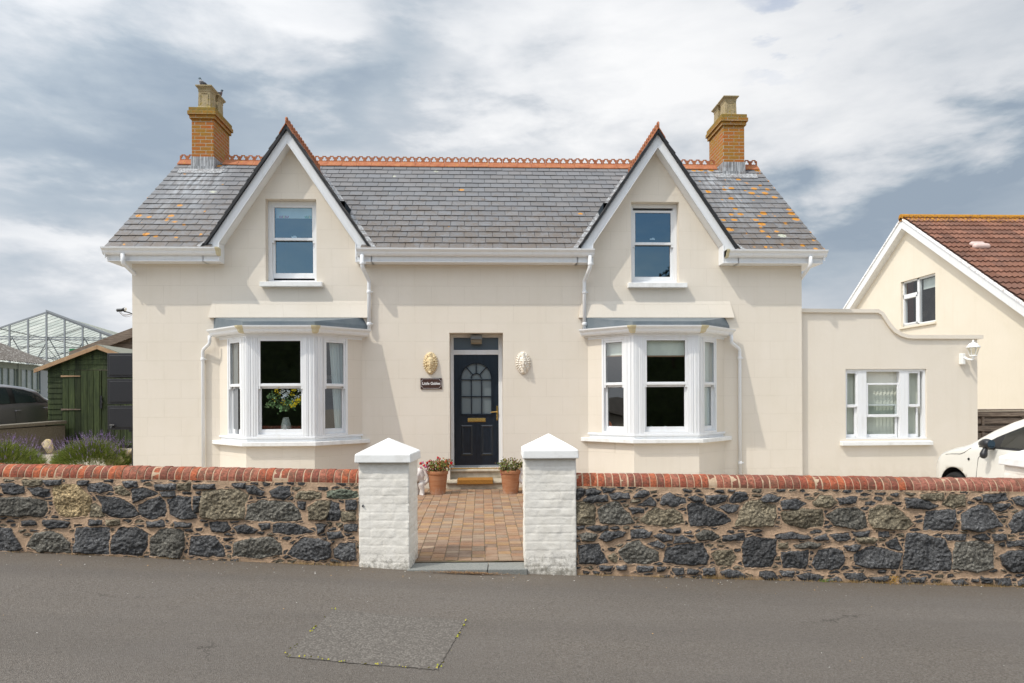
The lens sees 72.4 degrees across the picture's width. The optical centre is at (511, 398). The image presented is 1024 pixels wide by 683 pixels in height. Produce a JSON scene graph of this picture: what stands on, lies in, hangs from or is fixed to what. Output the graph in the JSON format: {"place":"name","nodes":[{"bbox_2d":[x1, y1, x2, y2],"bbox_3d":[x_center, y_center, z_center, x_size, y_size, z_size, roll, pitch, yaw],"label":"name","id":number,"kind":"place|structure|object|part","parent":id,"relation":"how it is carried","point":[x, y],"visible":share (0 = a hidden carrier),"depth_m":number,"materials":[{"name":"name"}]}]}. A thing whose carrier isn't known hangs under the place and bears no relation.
{"place":"outdoors","nodes":[
{"label":"outdoors","id":0,"kind":"place"},
{"bbox_2d":[6,447,523,566],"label":"ground","id":1,"kind":"structure","parent":0,"point":[48,458],"depth_m":7.08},
{"bbox_2d":[0,384,47,428],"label":"estate car","id":2,"kind":"object","parent":1,"relation":"on","point":[18,404],"visible":0.48,"depth_m":15.52,"materials":[{"name":"grey paint"}]},
{"bbox_3d":[-10.910,-0.044,14.455,0.165,0.371,1.386,0,0,0],"label":"side window","id":3,"kind":"part","parent":2,"relation":"part of","materials":[{"name":"black glass"}]},
{"bbox_3d":[-10.939,-0.061,15.695,0.107,0.321,0.740,0,0,-3],"label":"side window","id":4,"kind":"part","parent":2,"relation":"part of","materials":[{"name":"black glass"}]},
{"bbox_3d":[-10.967,-0.017,16.280,0.073,0.192,0.370,0,0,-3],"label":"side window","id":5,"kind":"part","parent":2,"relation":"part of","materials":[{"name":"black glass"}]},
{"bbox_2d":[0,343,48,398],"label":"glazed outbuilding","id":6,"kind":"structure","parent":1,"relation":"on","point":[19,375],"depth_m":22.60,"materials":[{"name":"grey"}]},
{"bbox_2d":[0,368,36,389],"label":"window pane","id":7,"kind":"structure","parent":6,"relation":"in","point":[5,370],"depth_m":22.36,"materials":[{"name":"grey glass"}]},
{"bbox_2d":[0,432,56,463],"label":"lavender bush","id":8,"kind":"object","parent":1,"relation":"on","point":[13,453],"visible":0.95,"depth_m":12.53,"materials":[{"name":"green plant"}]},
{"bbox_2d":[0,421,66,462],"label":"block wall","id":9,"kind":"structure","parent":1,"relation":"on","point":[41,433],"depth_m":14.45,"materials":[{"name":"concrete"}]},
{"bbox_2d":[42,439,53,452],"bbox_3d":[-9.241,0.944,13.905,0.199,0.284,0.147,0,0,14],"label":"rock","id":10,"kind":"object","parent":1,"relation":"on","point":[46,443],"visible":0.76,"depth_m":13.87,"materials":[{"name":"stone"}]},
{"bbox_2d":[0,310,116,365],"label":"greenhouse","id":11,"kind":"object","parent":1,"relation":"on","point":[48,335],"visible":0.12,"depth_m":41.19,"materials":[{"name":"glass"}]},
{"bbox_2d":[36,451,123,453],"bbox_3d":[-8.626,1.134,14.220,2.600,0.158,0.070,0,0,-3],"label":"timber edging","id":12,"kind":"object","parent":1,"relation":"on","point":[52,452],"depth_m":14.16,"materials":[{"name":"brown wood"}]},
{"bbox_2d":[33,344,132,446],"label":"garden shed","id":13,"kind":"structure","parent":1,"relation":"on","point":[77,393],"depth_m":15.57,"materials":[{"name":"green wood"}]},
{"bbox_2d":[61,370,102,444],"bbox_3d":[-9.553,0.205,15.556,0.915,1.665,0.077,0,0,-3],"label":"shed door","id":14,"kind":"structure","parent":13,"relation":"in","point":[82,402],"depth_m":15.56,"materials":[{"name":"green wood"}]},
{"bbox_2d":[102,370,132,444],"bbox_3d":[-8.720,0.201,15.615,0.825,1.665,0.031,0,0,-3],"label":"shed door","id":15,"kind":"structure","parent":13,"relation":"in","point":[122,434],"depth_m":15.59,"materials":[{"name":"wood"}]},
{"bbox_2d":[43,429,131,465],"bbox_3d":[-7.638,0.907,12.739,1.634,0.728,1.157,0,0,-26],"label":"lavender bush","id":16,"kind":"object","parent":1,"relation":"on","point":[77,452],"visible":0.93,"depth_m":12.54,"materials":[{"name":"green plant"}]},
{"bbox_2d":[69,328,131,354],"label":"timber barn","id":17,"kind":"structure","parent":1,"relation":"on","point":[122,339],"depth_m":19.81,"materials":[{"name":"brown wood"}]},
{"bbox_2d":[105,456,124,465],"bbox_3d":[-7.192,1.150,12.710,0.372,0.251,0.235,0,0,-3],"label":"plant","id":18,"kind":"object","parent":1,"relation":"on","point":[122,460],"visible":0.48,"depth_m":12.62,"materials":[{"name":"plant"}]},
{"bbox_2d":[107,353,132,465],"bbox_3d":[-6.944,0.390,12.646,0.550,2.410,0.523,0,0,-3],"label":"slatted screen","id":19,"kind":"object","parent":1,"relation":"on","point":[120,365],"visible":0.49,"depth_m":12.47,"materials":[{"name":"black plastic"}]},
{"bbox_2d":[125,449,131,463],"bbox_3d":[-7.014,1.067,12.898,0.205,0.277,0.226,0,0,-3],"label":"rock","id":20,"kind":"object","parent":1,"relation":"on","point":[129,455],"visible":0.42,"depth_m":12.81,"materials":[{"name":"stone"}]},
{"bbox_2d":[0,463,362,565],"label":"stone boundary wall","id":21,"kind":"structure","parent":1,"relation":"on","point":[271,515],"depth_m":6.79,"materials":[{"name":"grey stone"}]},
{"bbox_2d":[354,438,420,569],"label":"gate pillar","id":22,"kind":"structure","parent":1,"relation":"on","point":[388,501],"depth_m":6.76,"materials":[{"name":"brick"}]},
{"bbox_2d":[100,84,828,489],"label":"cottage","id":23,"kind":"structure","parent":1,"relation":"on","point":[386,274],"depth_m":12.61,"materials":[{"name":"beige paint"}]},
{"bbox_2d":[116,307,131,316],"bbox_3d":[-6.950,-1.581,12.736,0.554,0.180,0.111,0,0,15],"label":"security light","id":24,"kind":"object","parent":23,"relation":"attached to","point":[124,309],"visible":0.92,"depth_m":12.77,"materials":[{"name":"white plastic"}]},
{"bbox_2d":[198,77,207,84],"bbox_3d":[-6.562,-6.738,14.928,0.277,0.232,0.121,0,0,-3],"label":"wood pigeon","id":25,"kind":"object","parent":23,"relation":"on","point":[201,82],"visible":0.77,"depth_m":14.88,"materials":[{"name":"grey"}]},
{"bbox_2d":[233,343,237,433],"bbox_3d":[-4.824,-0.186,12.170,0.028,1.640,0.372,0,0,-39],"label":"curtain","id":26,"kind":"object","parent":23,"relation":"hanging from","point":[235,363],"visible":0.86,"depth_m":12.11,"materials":[{"name":"grey fabric"}]},
{"bbox_2d":[265,387,300,413],"bbox_3d":[-3.877,0.196,11.909,0.705,0.881,0.195,0,0,-3],"label":"flower bouquet","id":27,"kind":"object","parent":23,"relation":"on","point":[291,403],"visible":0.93,"depth_m":11.91,"materials":[{"name":"multicoloured plant"}]},
{"bbox_2d":[206,301,370,469],"bbox_3d":[-3.907,-0.030,12.045,2.870,3.420,0.961,0,0,-3],"label":"bay window","id":28,"kind":"structure","parent":23,"relation":"in","point":[315,324],"depth_m":11.91,"materials":[{"name":"white paint"}]},
{"bbox_2d":[260,201,322,286],"bbox_3d":[-3.912,-2.765,12.524,1.084,1.569,0.395,0,0,-3],"label":"window frame","id":29,"kind":"structure","parent":23,"relation":"in","point":[272,274],"depth_m":12.59,"materials":[{"name":"white plastic"}]},
{"bbox_2d":[276,208,311,218],"bbox_3d":[-3.933,-3.370,12.700,0.690,0.200,0.002,0,0,-3],"label":"roller blind","id":30,"kind":"object","parent":23,"relation":"attached to","point":[301,213],"visible":1,"depth_m":12.70,"materials":[{"name":"white fabric"}]},
{"bbox_2d":[329,343,341,427],"bbox_3d":[-3.057,-0.195,12.268,0.032,1.640,0.339,0,0,42],"label":"curtain","id":31,"kind":"object","parent":23,"relation":"hanging from","point":[336,360],"visible":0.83,"depth_m":12.26,"materials":[{"name":"white fabric"}]},
{"bbox_2d":[423,352,437,373],"bbox_3d":[-1.458,-0.636,12.479,0.268,0.402,0.151,0,0,-3],"label":"wall mask","id":32,"kind":"object","parent":23,"relation":"attached to","point":[430,362],"depth_m":12.49,"materials":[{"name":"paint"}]},
{"bbox_2d":[420,378,441,388],"bbox_3d":[-1.448,-0.270,12.536,0.379,0.195,0.023,0,0,-3],"label":"name plate","id":33,"kind":"object","parent":23,"relation":"attached to","point":[431,383],"visible":1,"depth_m":12.53,"materials":[{"name":"brown"}]},
{"bbox_2d":[457,477,492,483],"bbox_3d":[-0.657,1.468,12.515,0.630,0.080,0.375,0,0,-3],"label":"doormat","id":34,"kind":"object","parent":23,"relation":"on","point":[476,480],"visible":1,"depth_m":12.34,"materials":[{"name":"orange"}]},
{"bbox_2d":[471,335,481,343],"bbox_3d":[-0.654,-1.087,12.847,0.210,0.178,0.134,0,0,-3],"label":"porch light","id":35,"kind":"object","parent":23,"relation":"attached to","point":[476,339],"visible":1,"depth_m":12.79,"materials":[{"name":"silver metal"}]},
{"bbox_2d":[454,355,498,466],"bbox_3d":[-0.660,0.225,12.951,0.827,2.077,0.110,0,0,-3],"label":"door","id":36,"kind":"structure","parent":23,"relation":"in","point":[476,402],"depth_m":12.96,"materials":[{"name":"blue paint"}]},
{"bbox_2d":[515,352,530,373],"bbox_3d":[0.201,-0.647,12.552,0.275,0.409,0.151,0,0,-3],"label":"wall mask","id":37,"kind":"object","parent":23,"relation":"attached to","point":[522,362],"depth_m":12.57,"materials":[{"name":"paint"}]},
{"bbox_2d":[607,342,621,356],"bbox_3d":[1.816,-0.901,12.429,0.455,0.316,0.028,0,0,42],"label":"roller blind","id":38,"kind":"object","parent":23,"relation":"attached to","point":[614,349],"visible":0.44,"depth_m":12.43,"materials":[{"name":"white fabric"}]},
{"bbox_2d":[627,204,686,287],"bbox_3d":[2.622,-2.793,12.810,1.074,1.570,0.395,0,0,-3],"label":"window frame","id":39,"kind":"structure","parent":23,"relation":"in","point":[636,282],"depth_m":12.90,"materials":[{"name":"white plastic"}]},
{"bbox_2d":[579,301,735,474],"bbox_3d":[2.646,-0.063,12.332,2.870,3.420,0.961,0,0,-3],"label":"bay window","id":40,"kind":"structure","parent":23,"relation":"in","point":[694,447],"depth_m":12.18,"materials":[{"name":"white paint"}]},
{"bbox_2d":[647,341,683,356],"bbox_3d":[2.650,-0.895,12.154,0.720,0.336,0.028,0,0,-3],"label":"roller blind","id":41,"kind":"object","parent":23,"relation":"attached to","point":[665,348],"visible":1,"depth_m":12.16,"materials":[{"name":"white fabric"}]},
{"bbox_2d":[704,342,709,425],"bbox_3d":[3.488,-0.227,12.515,0.024,1.640,0.397,0,0,38],"label":"curtain","id":42,"kind":"object","parent":23,"relation":"hanging from","point":[707,372],"visible":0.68,"depth_m":12.54,"materials":[{"name":"white fabric"}]},
{"bbox_2d":[407,562,526,574],"bbox_3d":[-0.431,1.705,6.857,1.160,0.134,0.285,0,0,0],"label":"threshold stone","id":43,"kind":"object","parent":1,"relation":"on","point":[508,567],"visible":0.38,"depth_m":6.79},
{"bbox_2d":[521,433,578,574],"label":"gate pillar","id":44,"kind":"structure","parent":1,"relation":"on","point":[549,506],"depth_m":6.75,"materials":[{"name":"brick"}]},
{"bbox_2d":[576,473,1023,586],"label":"stone boundary wall","id":45,"kind":"structure","parent":1,"relation":"on","point":[923,530],"depth_m":6.79,"materials":[{"name":"grey stone"}]},
{"bbox_2d":[802,309,982,476],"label":"annexe","id":46,"kind":"structure","parent":1,"relation":"on","point":[882,395],"depth_m":13.03,"materials":[{"name":"beige paint"}]},
{"bbox_2d":[840,369,932,445],"bbox_3d":[6.939,0.156,13.065,1.724,1.415,0.277,0,0,-3],"label":"window","id":47,"kind":"structure","parent":46,"relation":"in","point":[881,403],"depth_m":13.10,"materials":[{"name":"white plastic"}]},
{"bbox_2d":[959,340,980,364],"bbox_3d":[8.482,-0.863,12.925,0.260,0.450,0.318,0,0,-3],"label":"wall lantern","id":48,"kind":"object","parent":46,"relation":"attached to","point":[963,358],"depth_m":12.91,"materials":[{"name":"white metal"}]},
{"bbox_2d":[843,214,1023,408],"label":"neighbour house","id":49,"kind":"structure","parent":1,"relation":"on","point":[943,274],"depth_m":19.82,"materials":[{"name":"beige paint"}]},
{"bbox_2d":[898,274,936,328],"bbox_3d":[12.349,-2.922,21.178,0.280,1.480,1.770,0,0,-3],"label":"window","id":50,"kind":"structure","parent":49,"relation":"in","point":[928,283],"depth_m":21.24,"materials":[{"name":"white plastic"}]},
{"bbox_2d":[936,419,1023,477],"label":"car","id":51,"kind":"object","parent":1,"relation":"on","point":[979,458],"visible":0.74,"depth_m":8.98,"materials":[{"name":"white paint"}]},
{"bbox_3d":[6.210,0.436,8.280,0.147,0.336,1.000,0,0,-3],"label":"side window","id":52,"kind":"part","parent":51,"relation":"part of","materials":[{"name":"grey glass"}]},
{"bbox_2d":[978,409,1023,439],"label":"timber fence","id":53,"kind":"object","parent":1,"relation":"on","point":[990,421],"visible":0.06,"depth_m":14.08,"materials":[{"name":"brown wood"}]},
{"bbox_2d":[998,450,1023,477],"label":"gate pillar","id":54,"kind":"structure","parent":1,"relation":"on","point":[1013,463],"depth_m":7.07,"materials":[{"name":"paint"}]},
{"bbox_2d":[415,487,523,561],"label":"path","id":55,"kind":"structure","parent":0,"point":[465,525],"depth_m":8.82,"materials":[{"name":"brick paving"}]},
{"bbox_2d":[417,468,428,494],"bbox_3d":[-1.716,1.401,11.736,0.655,0.485,0.292,0,0,-3],"label":"elephant statue","id":56,"kind":"object","parent":55,"relation":"on","point":[421,481],"visible":0.3,"depth_m":11.69,"materials":[{"name":"white paint"}]},
{"bbox_2d":[419,456,454,494],"bbox_3d":[-1.260,1.287,11.817,0.589,0.639,0.474,0,0,-3],"label":"flower pot","id":57,"kind":"object","parent":55,"relation":"on","point":[437,480],"visible":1,"depth_m":11.69,"materials":[{"name":"ceramic"}]},
{"bbox_2d":[494,457,522,493],"bbox_3d":[-0.016,1.287,11.882,0.566,0.626,0.477,0,0,-3],"label":"flower pot","id":58,"kind":"object","parent":55,"relation":"on","point":[510,473],"visible":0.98,"depth_m":11.74,"materials":[{"name":"ceramic"}]},
{"bbox_2d":[519,467,522,484],"bbox_3d":[0.426,1.390,11.830,0.656,0.485,0.292,0,0,-3],"label":"elephant statue","id":59,"kind":"object","parent":55,"relation":"on","point":[520,479],"visible":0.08,"depth_m":11.80,"materials":[{"name":"white paint"}]},
{"bbox_2d":[0,551,1023,682],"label":"road","id":60,"kind":"structure","parent":0,"point":[91,621],"depth_m":5.19,"materials":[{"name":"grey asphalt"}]},
{"bbox_2d":[286,609,464,669],"bbox_3d":[-0.916,1.648,4.856,1.049,0.051,1.004,0,0,7],"label":"road patch","id":61,"kind":"object","parent":60,"relation":"on","point":[373,638],"visible":1,"depth_m":4.78,"materials":[{"name":"grey asphalt"}]},
{"bbox_2d":[285,607,465,667],"bbox_3d":[-0.913,1.635,4.856,1.073,0.065,1.032,0,0,6],"label":"moss","id":62,"kind":"object","parent":61,"relation":"on","point":[375,663],"visible":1,"depth_m":4.41,"materials":[{"name":"green plant"}]},
{"bbox_2d":[424,570,519,575],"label":"leaf litter","id":63,"kind":"object","parent":60,"relation":"on","point":[481,573],"visible":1,"depth_m":6.67,"materials":[{"name":"brown plant"}]},
{"bbox_2d":[8,551,1021,587],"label":"wall foot weeds","id":64,"kind":"object","parent":60,"relation":"on","point":[758,579],"depth_m":6.76,"materials":[{"name":"green plant"}]},
{"bbox_2d":[0,0,1023,332],"label":"sky","id":65,"kind":"structure","parent":0,"point":[862,115],"materials":[{"name":"grey"}]}
]}

